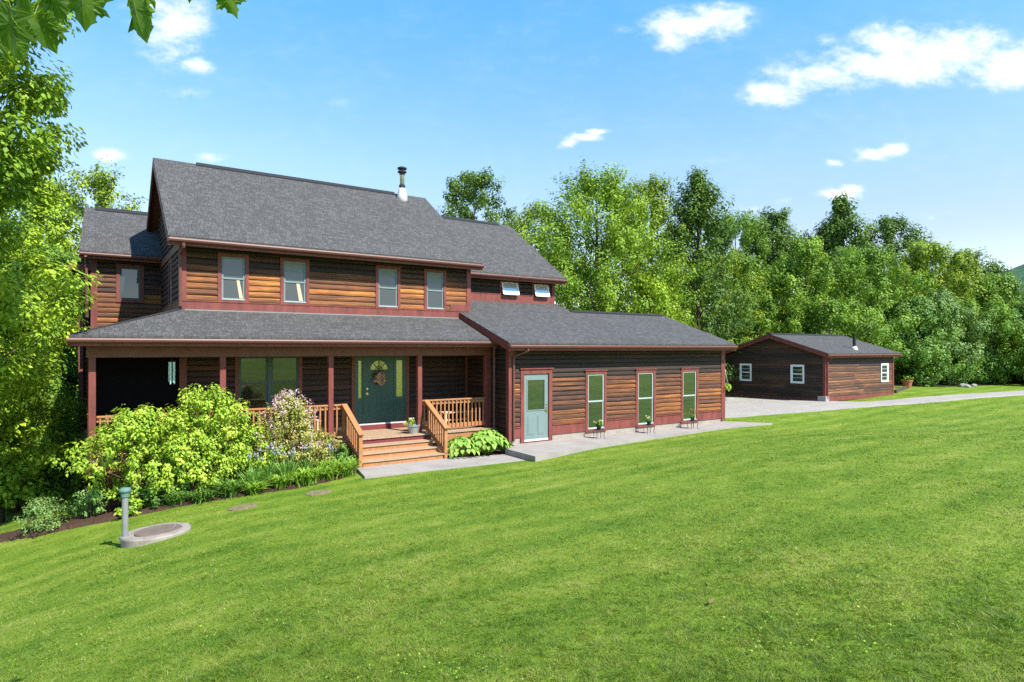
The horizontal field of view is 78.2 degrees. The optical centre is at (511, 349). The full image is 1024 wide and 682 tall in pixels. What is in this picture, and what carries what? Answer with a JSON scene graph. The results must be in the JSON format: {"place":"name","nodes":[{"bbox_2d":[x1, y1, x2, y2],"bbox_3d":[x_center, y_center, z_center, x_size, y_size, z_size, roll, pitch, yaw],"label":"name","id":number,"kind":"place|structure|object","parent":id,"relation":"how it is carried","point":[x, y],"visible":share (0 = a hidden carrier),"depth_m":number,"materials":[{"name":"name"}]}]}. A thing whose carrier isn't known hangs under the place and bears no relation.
{"place":"outdoors","nodes":[
{"label":"outdoors","id":0,"kind":"place"},
{"bbox_2d":[0,0,246,65],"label":"maple branch","id":1,"kind":"object","parent":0,"point":[22,23],"visible":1,"depth_m":2.06,"materials":[{"name":"green plant"}]},
{"bbox_2d":[0,362,1023,681],"bbox_3d":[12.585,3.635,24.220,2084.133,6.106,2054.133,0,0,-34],"label":"lawn","id":2,"kind":"structure","parent":0,"point":[956,412],"depth_m":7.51,"materials":[{"name":"green plant"}]},
{"bbox_2d":[0,287,85,523],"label":"tree","id":3,"kind":"object","parent":2,"relation":"on","point":[13,474],"visible":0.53,"depth_m":15.88,"materials":[{"name":"green plant"}]},
{"bbox_2d":[4,174,82,431],"bbox_3d":[-20.620,-1.540,27.488,7.513,13.426,7.181,0,0,18],"label":"tree","id":4,"kind":"object","parent":2,"relation":"on","point":[62,226],"visible":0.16,"depth_m":27.69,"materials":[{"name":"green plant"}]},
{"bbox_2d":[0,0,87,217],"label":"tree","id":5,"kind":"object","parent":2,"relation":"on","point":[31,159],"visible":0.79,"depth_m":9.97,"materials":[{"name":"green plant"}]},
{"bbox_2d":[5,440,83,514],"bbox_3d":[-14.191,3.514,17.955,2.923,2.265,3.865,0,0,1],"label":"bush","id":6,"kind":"object","parent":2,"relation":"on","point":[9,510],"visible":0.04,"depth_m":17.73,"materials":[{"name":"green plant"}]},
{"bbox_2d":[16,321,77,485],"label":"tree","id":7,"kind":"object","parent":2,"relation":"on","point":[68,377],"visible":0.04,"depth_m":21.52,"materials":[{"name":"green plant"}]},
{"bbox_2d":[0,206,101,416],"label":"tree","id":8,"kind":"object","parent":2,"relation":"on","point":[19,302],"visible":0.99,"depth_m":13.22,"materials":[{"name":"green plant"}]},
{"bbox_2d":[21,240,80,424],"bbox_3d":[-18.812,0.322,25.866,3.629,9.607,4.250,0,0,-34],"label":"tree","id":9,"kind":"object","parent":2,"relation":"on","point":[63,259],"visible":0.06,"depth_m":25.68,"materials":[{"name":"green plant"}]},
{"bbox_2d":[22,453,85,509],"bbox_3d":[-12.305,3.653,16.928,2.089,1.649,2.022,0,0,16],"label":"bush","id":10,"kind":"object","parent":2,"relation":"on","point":[64,485],"visible":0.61,"depth_m":16.70,"materials":[{"name":"green plant"}]},
{"bbox_2d":[120,522,190,547],"bbox_3d":[-6.131,3.315,10.881,1.070,0.448,1.070,-3,0,-34],"label":"septic riser","id":11,"kind":"object","parent":2,"relation":"on","point":[146,535],"visible":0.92,"depth_m":10.65,"materials":[{"name":"concrete"}]},
{"bbox_2d":[119,487,130,539],"bbox_3d":[-6.513,2.870,10.601,0.184,1.098,0.184,0,0,-34],"label":"vent pipe","id":12,"kind":"object","parent":11,"relation":"attached to","point":[124,492],"visible":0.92,"depth_m":10.56,"materials":[{"name":"grey plastic"}]},
{"bbox_2d":[0,466,356,542],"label":"mulch bed","id":13,"kind":"object","parent":2,"relation":"on","point":[81,521],"visible":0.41,"depth_m":13.43,"materials":[{"name":"soil"}]},
{"bbox_2d":[13,494,73,536],"bbox_3d":[-9.737,3.449,13.141,1.031,0.831,1.399,0,0,-34],"label":"shrub","id":14,"kind":"object","parent":13,"relation":"on","point":[37,507],"visible":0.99,"depth_m":12.97,"materials":[{"name":"green plant"}]},
{"bbox_2d":[60,485,108,517],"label":"perennial","id":15,"kind":"object","parent":13,"relation":"on","point":[96,499],"visible":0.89,"depth_m":13.49,"materials":[{"name":"green plant"}]},
{"bbox_2d":[42,403,194,505],"bbox_3d":[-8.312,2.366,13.587,2.997,2.402,1.986,0,0,-34],"label":"shrub","id":16,"kind":"object","parent":13,"relation":"on","point":[135,475],"visible":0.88,"depth_m":13.48,"materials":[{"name":"green plant"}]},
{"bbox_2d":[113,497,143,517],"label":"perennial","id":17,"kind":"object","parent":13,"relation":"on","point":[135,504],"visible":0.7,"depth_m":13.23,"materials":[{"name":"green plant"}]},
{"bbox_2d":[134,482,178,508],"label":"perennial","id":18,"kind":"object","parent":13,"relation":"on","point":[145,494],"visible":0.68,"depth_m":13.53,"materials":[{"name":"green plant"}]},
{"bbox_2d":[153,490,196,507],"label":"daylily","id":19,"kind":"object","parent":13,"relation":"on","point":[179,497],"visible":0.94,"depth_m":13.60,"materials":[{"name":"green plant"}]},
{"bbox_2d":[166,477,197,494],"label":"perennial","id":20,"kind":"object","parent":13,"relation":"on","point":[187,486],"visible":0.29,"depth_m":13.91,"materials":[{"name":"green plant"}]},
{"bbox_2d":[144,424,252,497],"bbox_3d":[-7.067,2.505,14.278,2.238,1.836,1.354,0,0,-34],"label":"shrub","id":21,"kind":"object","parent":13,"relation":"on","point":[184,452],"visible":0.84,"depth_m":13.93,"materials":[{"name":"green plant"}]},
{"bbox_2d":[176,486,223,502],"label":"daylily","id":22,"kind":"object","parent":13,"relation":"on","point":[204,494],"visible":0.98,"depth_m":13.76,"materials":[{"name":"green plant"}]},
{"bbox_2d":[154,382,258,490],"bbox_3d":[-7.169,2.085,14.598,2.163,2.650,1.998,0,0,-34],"label":"shrub","id":23,"kind":"object","parent":13,"relation":"on","point":[224,410],"visible":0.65,"depth_m":14.30,"materials":[{"name":"green plant"}]},
{"bbox_2d":[213,478,247,497],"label":"daylily","id":24,"kind":"object","parent":13,"relation":"on","point":[231,488],"visible":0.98,"depth_m":13.92,"materials":[{"name":"green plant"}]},
{"bbox_2d":[236,453,266,490],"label":"iris","id":25,"kind":"object","parent":13,"relation":"on","point":[252,475],"visible":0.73,"depth_m":14.30,"materials":[{"name":"green plant"}]},
{"bbox_2d":[222,418,286,481],"bbox_3d":[-6.134,2.473,15.031,1.293,1.722,1.587,0,0,35],"label":"shrub","id":26,"kind":"object","parent":13,"relation":"on","point":[245,437],"visible":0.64,"depth_m":14.84,"materials":[{"name":"green plant"}]},
{"bbox_2d":[239,480,276,495],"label":"daylily","id":27,"kind":"object","parent":13,"relation":"on","point":[254,488],"visible":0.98,"depth_m":14.08,"materials":[{"name":"green plant"}]},
{"bbox_2d":[254,445,289,485],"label":"iris","id":28,"kind":"object","parent":13,"relation":"on","point":[272,471],"visible":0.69,"depth_m":14.68,"materials":[{"name":"green plant"}]},
{"bbox_2d":[257,473,297,489],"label":"daylily","id":29,"kind":"object","parent":13,"relation":"on","point":[282,482],"visible":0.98,"depth_m":14.39,"materials":[{"name":"green plant"}]},
{"bbox_2d":[250,388,322,475],"bbox_3d":[-5.522,2.122,15.499,1.956,2.320,1.478,0,0,-34],"label":"shrub","id":30,"kind":"object","parent":13,"relation":"on","point":[288,405],"visible":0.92,"depth_m":15.40,"materials":[{"name":"green plant"}]},
{"bbox_2d":[274,443,303,482],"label":"iris","id":31,"kind":"object","parent":13,"relation":"on","point":[285,467],"visible":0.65,"depth_m":14.88,"materials":[{"name":"green plant"}]},
{"bbox_2d":[280,466,326,487],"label":"daylily","id":32,"kind":"object","parent":13,"relation":"on","point":[304,477],"visible":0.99,"depth_m":14.68,"materials":[{"name":"green plant"}]},
{"bbox_2d":[289,444,320,471],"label":"iris","id":33,"kind":"object","parent":13,"relation":"on","point":[309,464],"visible":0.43,"depth_m":15.31,"materials":[{"name":"green plant"}]},
{"bbox_2d":[299,425,341,468],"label":"shrub","id":34,"kind":"object","parent":13,"relation":"on","point":[325,451],"visible":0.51,"depth_m":16.15,"materials":[{"name":"green plant"}]},
{"bbox_2d":[305,466,346,480],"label":"daylily","id":35,"kind":"object","parent":13,"relation":"on","point":[330,472],"visible":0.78,"depth_m":15.09,"materials":[{"name":"green plant"}]},
{"bbox_2d":[312,459,347,469],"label":"daylily","id":36,"kind":"object","parent":13,"relation":"on","point":[324,463],"visible":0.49,"depth_m":15.62,"materials":[{"name":"green plant"}]},
{"bbox_2d":[319,439,342,462],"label":"iris","id":37,"kind":"object","parent":13,"relation":"on","point":[330,449],"visible":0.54,"depth_m":15.94,"materials":[{"name":"green plant"}]},
{"bbox_2d":[318,458,365,476],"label":"daylily","id":38,"kind":"object","parent":13,"relation":"on","point":[348,466],"visible":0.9,"depth_m":15.53,"materials":[{"name":"green plant"}]},
{"bbox_2d":[331,443,356,465],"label":"perennial","id":39,"kind":"object","parent":13,"relation":"on","point":[344,451],"visible":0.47,"depth_m":16.29,"materials":[{"name":"green plant"}]},
{"bbox_2d":[227,504,256,510],"bbox_3d":[-5.424,3.223,12.688,0.560,0.124,0.560,-4,-2,-34],"label":"ground lid","id":40,"kind":"object","parent":2,"relation":"on","point":[241,507],"visible":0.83,"depth_m":12.61,"materials":[{"name":"concrete"}]},
{"bbox_2d":[305,490,331,495],"bbox_3d":[-4.229,3.178,13.776,0.560,0.124,0.560,-3,-1,-34],"label":"ground lid","id":41,"kind":"object","parent":2,"relation":"on","point":[316,492],"visible":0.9,"depth_m":13.70,"materials":[{"name":"concrete"}]},
{"bbox_2d":[66,158,737,512],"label":"house","id":42,"kind":"structure","parent":2,"relation":"on","point":[257,290],"depth_m":19.44,"materials":[{"name":"brown wood"}]},
{"bbox_2d":[116,264,143,302],"bbox_3d":[-12.217,-2.110,20.149,0.760,1.220,0.072,0,0,-34],"label":"window","id":43,"kind":"structure","parent":42,"relation":"in","point":[129,277],"depth_m":20.15,"materials":[{"name":"glass"}]},
{"bbox_2d":[168,258,173,306],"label":"window","id":44,"kind":"structure","parent":42,"relation":"in","point":[170,273],"depth_m":18.42,"materials":[{"name":"glass"}]},
{"bbox_2d":[168,361,174,383],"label":"wind chimes","id":45,"kind":"object","parent":42,"relation":"hanging from","point":[170,371],"visible":0.95,"depth_m":15.14,"materials":[{"name":"silver metal"}]},
{"bbox_2d":[217,252,248,303],"bbox_3d":[-7.567,-1.925,17.098,0.780,1.350,0.078,0,0,-34],"label":"window","id":46,"kind":"structure","parent":42,"relation":"in","point":[232,268],"depth_m":17.10,"materials":[{"name":"glass"}]},
{"bbox_2d":[235,356,301,408],"bbox_3d":[-6.790,0.935,17.628,1.800,1.690,0.072,0,0,-34],"label":"window","id":47,"kind":"structure","parent":42,"relation":"in","point":[257,379],"depth_m":17.58,"materials":[{"name":"green glass"}]},
{"bbox_2d":[280,257,308,305],"bbox_3d":[-6.213,-1.925,18.015,0.810,1.350,0.078,0,0,-34],"label":"window","id":48,"kind":"structure","parent":42,"relation":"in","point":[293,271],"depth_m":18.01,"materials":[{"name":"glass"}]},
{"bbox_2d":[371,370,386,385],"bbox_3d":[-4.062,0.865,19.348,0.522,0.501,0.198,0,0,-34],"label":"wreath","id":49,"kind":"object","parent":42,"relation":"attached to","point":[379,379],"visible":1,"depth_m":19.33,"materials":[{"name":"plant"}]},
{"bbox_2d":[351,356,408,429],"bbox_3d":[-4.042,1.265,19.454,1.880,2.370,0.130,0,0,-34],"label":"front door","id":50,"kind":"structure","parent":42,"relation":"in","point":[374,406],"depth_m":19.46,"materials":[{"name":"green paint"}]},
{"bbox_2d":[375,265,399,309],"bbox_3d":[-3.866,-1.915,19.604,0.820,1.370,0.078,0,0,-34],"label":"window","id":51,"kind":"structure","parent":42,"relation":"in","point":[387,281],"depth_m":19.61,"materials":[{"name":"glass"}]},
{"bbox_2d":[403,417,423,433],"bbox_3d":[-2.877,2.210,18.432,0.673,0.479,0.453,0,0,-11],"label":"flower pot","id":52,"kind":"object","parent":42,"relation":"on","point":[412,428],"visible":1,"depth_m":18.30,"materials":[{"name":"metal"}]},
{"bbox_2d":[424,269,445,311],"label":"window","id":53,"kind":"structure","parent":42,"relation":"in","point":[434,280],"depth_m":20.53,"materials":[{"name":"glass"}]},
{"bbox_2d":[438,410,474,422],"bbox_3d":[-1.795,2.223,20.399,1.150,0.455,0.375,0,0,-34],"label":"wooden bench","id":54,"kind":"object","parent":42,"relation":"on","point":[458,411],"visible":0.44,"depth_m":20.31,"materials":[{"name":"brown wood"}]},
{"bbox_2d":[499,280,519,298],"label":"window","id":55,"kind":"structure","parent":42,"relation":"in","point":[507,287],"depth_m":24.02,"materials":[{"name":"glass"}]},
{"bbox_2d":[519,368,553,443],"bbox_3d":[0.755,1.762,19.682,1.290,2.375,0.150,0,0,-34],"label":"side door","id":56,"kind":"structure","parent":42,"relation":"in","point":[535,388],"depth_m":19.69,"materials":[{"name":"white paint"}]},
{"bbox_2d":[532,282,549,299],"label":"window","id":57,"kind":"structure","parent":42,"relation":"in","point":[538,289],"depth_m":24.84,"materials":[{"name":"glass"}]},
{"bbox_2d":[585,369,607,432],"bbox_3d":[2.806,1.712,21.050,1.000,2.075,0.105,0,0,-34],"label":"window","id":58,"kind":"structure","parent":42,"relation":"in","point":[595,380],"depth_m":21.07,"materials":[{"name":"glass"}]},
{"bbox_2d":[635,368,656,427],"bbox_3d":[4.748,1.712,22.365,1.050,2.075,0.105,0,0,-34],"label":"window","id":59,"kind":"structure","parent":42,"relation":"in","point":[645,379],"depth_m":22.40,"materials":[{"name":"glass"}]},
{"bbox_2d":[680,367,699,423],"bbox_3d":[6.677,1.712,23.671,1.030,2.075,0.105,0,0,-34],"label":"window","id":60,"kind":"structure","parent":42,"relation":"in","point":[689,377],"depth_m":23.71,"materials":[{"name":"glass"}]},
{"bbox_2d":[355,454,524,478],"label":"front walk","id":61,"kind":"structure","parent":2,"relation":"on","point":[404,468],"depth_m":16.56,"materials":[{"name":"concrete"}]},
{"bbox_2d":[448,449,504,457],"bbox_3d":[-1.082,3.106,18.499,2.250,0.096,1.350,0,0,-34],"label":"mulch bed","id":62,"kind":"object","parent":2,"relation":"on","point":[497,452],"visible":0.28,"depth_m":18.48,"materials":[{"name":"brown soil"}]},
{"bbox_2d":[448,436,479,458],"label":"hosta","id":63,"kind":"object","parent":62,"relation":"on","point":[460,441],"visible":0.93,"depth_m":17.78,"materials":[{"name":"green plant"}]},
{"bbox_2d":[464,428,510,453],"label":"hosta","id":64,"kind":"object","parent":62,"relation":"on","point":[482,438],"visible":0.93,"depth_m":18.20,"materials":[{"name":"green plant"}]},
{"bbox_2d":[496,441,512,452],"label":"hosta","id":65,"kind":"object","parent":62,"relation":"on","point":[503,447],"visible":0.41,"depth_m":18.54,"materials":[{"name":"green plant"}]},
{"bbox_2d":[8,459,969,681],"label":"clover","id":66,"kind":"object","parent":2,"relation":"on","point":[866,651],"visible":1,"depth_m":4.20,"materials":[{"name":"green plant"}]},
{"bbox_2d":[513,156,710,316],"bbox_3d":[4.641,-3.808,35.931,10.922,14.119,10.838,0,0,-34],"label":"tree","id":67,"kind":"object","parent":2,"relation":"on","point":[611,198],"visible":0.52,"depth_m":34.32,"materials":[{"name":"green plant"}]},
{"bbox_2d":[616,271,697,327],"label":"tree","id":68,"kind":"object","parent":2,"relation":"on","point":[649,286],"visible":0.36,"depth_m":33.60,"materials":[{"name":"green plant"}]},
{"bbox_2d":[632,165,765,381],"bbox_3d":[11.531,-4.174,38.423,7.543,14.567,7.836,0,0,30],"label":"tree","id":69,"kind":"object","parent":2,"relation":"on","point":[694,213],"visible":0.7,"depth_m":38.18,"materials":[{"name":"green plant"}]},
{"bbox_2d":[533,214,946,331],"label":"distant wood","id":70,"kind":"object","parent":2,"relation":"on","point":[678,269],"visible":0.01,"depth_m":71.44,"materials":[{"name":"green plant"}]},
{"bbox_2d":[725,333,902,400],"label":"outbuilding","id":71,"kind":"structure","parent":2,"relation":"on","point":[817,367],"depth_m":36.05,"materials":[{"name":"brown wood"}]},
{"bbox_2d":[740,363,751,380],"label":"window","id":72,"kind":"structure","parent":71,"relation":"in","point":[745,369],"depth_m":37.79,"materials":[{"name":"white paint"}]},
{"bbox_2d":[790,364,803,383],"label":"window","id":73,"kind":"structure","parent":71,"relation":"in","point":[796,371],"depth_m":35.07,"materials":[{"name":"white paint"}]},
{"bbox_2d":[880,363,888,381],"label":"window","id":74,"kind":"structure","parent":71,"relation":"in","point":[884,367],"depth_m":37.34,"materials":[{"name":"white paint"}]},
{"bbox_2d":[901,375,913,387],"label":"flower pot","id":75,"kind":"object","parent":2,"relation":"on","point":[908,382],"visible":0.99,"depth_m":42.97,"materials":[{"name":"ceramic"}]},
{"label":"forest floor","id":76,"kind":"structure","parent":2,"relation":"on","visible":0},
{"bbox_2d":[0,205,77,402],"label":"tree","id":77,"kind":"object","parent":76,"relation":"on","point":[67,321],"visible":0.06,"depth_m":24.04,"materials":[{"name":"green plant"}]},
{"bbox_2d":[9,326,86,505],"bbox_3d":[-15.749,2.117,18.938,5.784,6.178,5.931,0,0,-34],"label":"tree","id":78,"kind":"object","parent":76,"relation":"on","point":[51,388],"visible":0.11,"depth_m":18.87,"materials":[{"name":"green plant"}]},
{"bbox_2d":[0,0,1023,335],"label":"sky","id":79,"kind":"structure","parent":0,"point":[915,108],"materials":[{"name":"blue"}]},
{"bbox_2d":[505,421,771,461],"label":"concrete path","id":80,"kind":"structure","parent":0,"point":[539,451],"depth_m":19.81,"materials":[{"name":"concrete"}]},
{"bbox_2d":[725,390,1023,417],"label":"gravel driveway","id":81,"kind":"structure","parent":0,"point":[740,407],"depth_m":32.52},
{"bbox_2d":[894,381,1023,386],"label":"forest floor","id":82,"kind":"structure","parent":0,"point":[936,385],"depth_m":47.23,"materials":[{"name":"plant"}]},
{"bbox_2d":[37,155,147,392],"bbox_3d":[-22.448,-2.731,34.207,8.871,15.397,7.466,0,0,-34],"label":"tree","id":83,"kind":"object","parent":82,"relation":"on","point":[102,194],"visible":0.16,"depth_m":33.60,"materials":[{"name":"green plant"}]},
{"bbox_2d":[436,166,516,225],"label":"tree","id":84,"kind":"object","parent":82,"relation":"on","point":[463,193],"visible":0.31,"depth_m":46.11,"materials":[{"name":"green plant"}]},
{"bbox_2d":[503,195,607,309],"bbox_3d":[1.578,-3.258,39.938,7.484,13.027,7.562,0,0,-34],"label":"tree","id":85,"kind":"object","parent":82,"relation":"on","point":[523,222],"visible":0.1,"depth_m":39.45,"materials":[{"name":"green plant"}]},
{"bbox_2d":[591,170,717,322],"bbox_3d":[9.076,-4.233,41.387,7.888,14.725,8.262,0,0,-34],"label":"tree","id":86,"kind":"object","parent":82,"relation":"on","point":[655,191],"visible":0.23,"depth_m":40.00,"materials":[{"name":"green plant"}]},
{"bbox_2d":[682,245,775,344],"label":"tree","id":87,"kind":"object","parent":82,"relation":"on","point":[734,266],"visible":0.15,"depth_m":44.90,"materials":[{"name":"green plant"}]},
{"bbox_2d":[691,208,789,345],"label":"tree","id":88,"kind":"object","parent":82,"relation":"on","point":[746,264],"visible":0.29,"depth_m":45.96,"materials":[{"name":"green plant"}]},
{"bbox_2d":[732,275,813,343],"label":"tree","id":89,"kind":"object","parent":82,"relation":"on","point":[776,283],"visible":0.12,"depth_m":46.97,"materials":[{"name":"green plant"}]},
{"bbox_2d":[728,206,820,332],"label":"tree","id":90,"kind":"object","parent":82,"relation":"on","point":[777,220],"visible":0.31,"depth_m":59.06,"materials":[{"name":"green plant"}]},
{"bbox_2d":[757,232,872,338],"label":"tree","id":91,"kind":"object","parent":82,"relation":"on","point":[809,254],"visible":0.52,"depth_m":46.63,"materials":[{"name":"green plant"}]},
{"bbox_2d":[793,191,878,335],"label":"tree","id":92,"kind":"object","parent":82,"relation":"on","point":[838,228],"visible":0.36,"depth_m":55.29,"materials":[{"name":"green plant"}]},
{"bbox_2d":[769,292,906,352],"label":"tree","id":93,"kind":"object","parent":82,"relation":"on","point":[825,307],"visible":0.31,"depth_m":42.68,"materials":[{"name":"green plant"}]},
{"bbox_2d":[803,243,937,373],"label":"tree","id":94,"kind":"object","parent":82,"relation":"on","point":[882,280],"visible":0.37,"depth_m":47.55,"materials":[{"name":"green plant"}]},
{"bbox_2d":[855,212,940,313],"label":"tree","id":95,"kind":"object","parent":82,"relation":"on","point":[888,228],"visible":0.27,"depth_m":58.99,"materials":[{"name":"green plant"}]},
{"bbox_2d":[850,294,971,383],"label":"tree","id":96,"kind":"object","parent":82,"relation":"on","point":[908,338],"visible":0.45,"depth_m":46.43,"materials":[{"name":"green plant"}]},
{"bbox_2d":[897,341,964,386],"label":"bush","id":97,"kind":"object","parent":82,"relation":"on","point":[917,371],"visible":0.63,"depth_m":45.38,"materials":[{"name":"green plant"}]},
{"bbox_2d":[883,237,987,333],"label":"tree","id":98,"kind":"object","parent":82,"relation":"on","point":[919,255],"visible":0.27,"depth_m":52.54,"materials":[{"name":"green plant"}]},
{"bbox_2d":[898,284,1002,384],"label":"tree","id":99,"kind":"object","parent":82,"relation":"on","point":[942,298],"visible":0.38,"depth_m":47.45,"materials":[{"name":"green plant"}]},
{"bbox_2d":[932,351,988,384],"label":"bush","id":100,"kind":"object","parent":82,"relation":"on","point":[961,378],"visible":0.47,"depth_m":46.83,"materials":[{"name":"green plant"}]},
{"bbox_2d":[935,248,1004,306],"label":"tree","id":101,"kind":"object","parent":82,"relation":"on","point":[969,258],"visible":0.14,"depth_m":55.27,"materials":[{"name":"green plant"}]},
{"bbox_2d":[935,293,1023,383],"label":"tree","id":102,"kind":"object","parent":82,"relation":"on","point":[999,315],"visible":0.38,"depth_m":48.06,"materials":[{"name":"green plant"}]},
{"bbox_2d":[948,246,1012,286],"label":"tree","id":103,"kind":"object","parent":82,"relation":"on","point":[995,268],"visible":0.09,"depth_m":60.42,"materials":[{"name":"green plant"}]},
{"bbox_2d":[967,345,1015,383],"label":"bush","id":104,"kind":"object","parent":82,"relation":"on","point":[989,351],"visible":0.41,"depth_m":48.00,"materials":[{"name":"green plant"}]},
{"bbox_2d":[974,270,1023,326],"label":"tree","id":105,"kind":"object","parent":82,"relation":"on","point":[1010,292],"visible":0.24,"depth_m":53.05,"materials":[{"name":"green plant"}]},
{"bbox_2d":[986,307,1023,382],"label":"tree","id":106,"kind":"object","parent":82,"relation":"on","point":[1016,376],"visible":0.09,"depth_m":49.22,"materials":[{"name":"green plant"}]},
{"bbox_2d":[987,315,1023,380],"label":"tree","id":107,"kind":"object","parent":82,"relation":"on","point":[1021,372],"visible":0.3,"depth_m":47.96,"materials":[{"name":"green plant"}]},
{"bbox_2d":[991,296,1023,350],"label":"tree","id":108,"kind":"object","parent":82,"relation":"on","point":[1019,309],"visible":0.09,"depth_m":50.07,"materials":[{"name":"green plant"}]},
{"bbox_2d":[1003,264,1023,307],"bbox_3d":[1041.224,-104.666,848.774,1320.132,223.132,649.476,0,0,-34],"label":"wooded hill","id":109,"kind":"structure","parent":0,"point":[1018,271],"depth_m":820.68,"materials":[{"name":"plant"}]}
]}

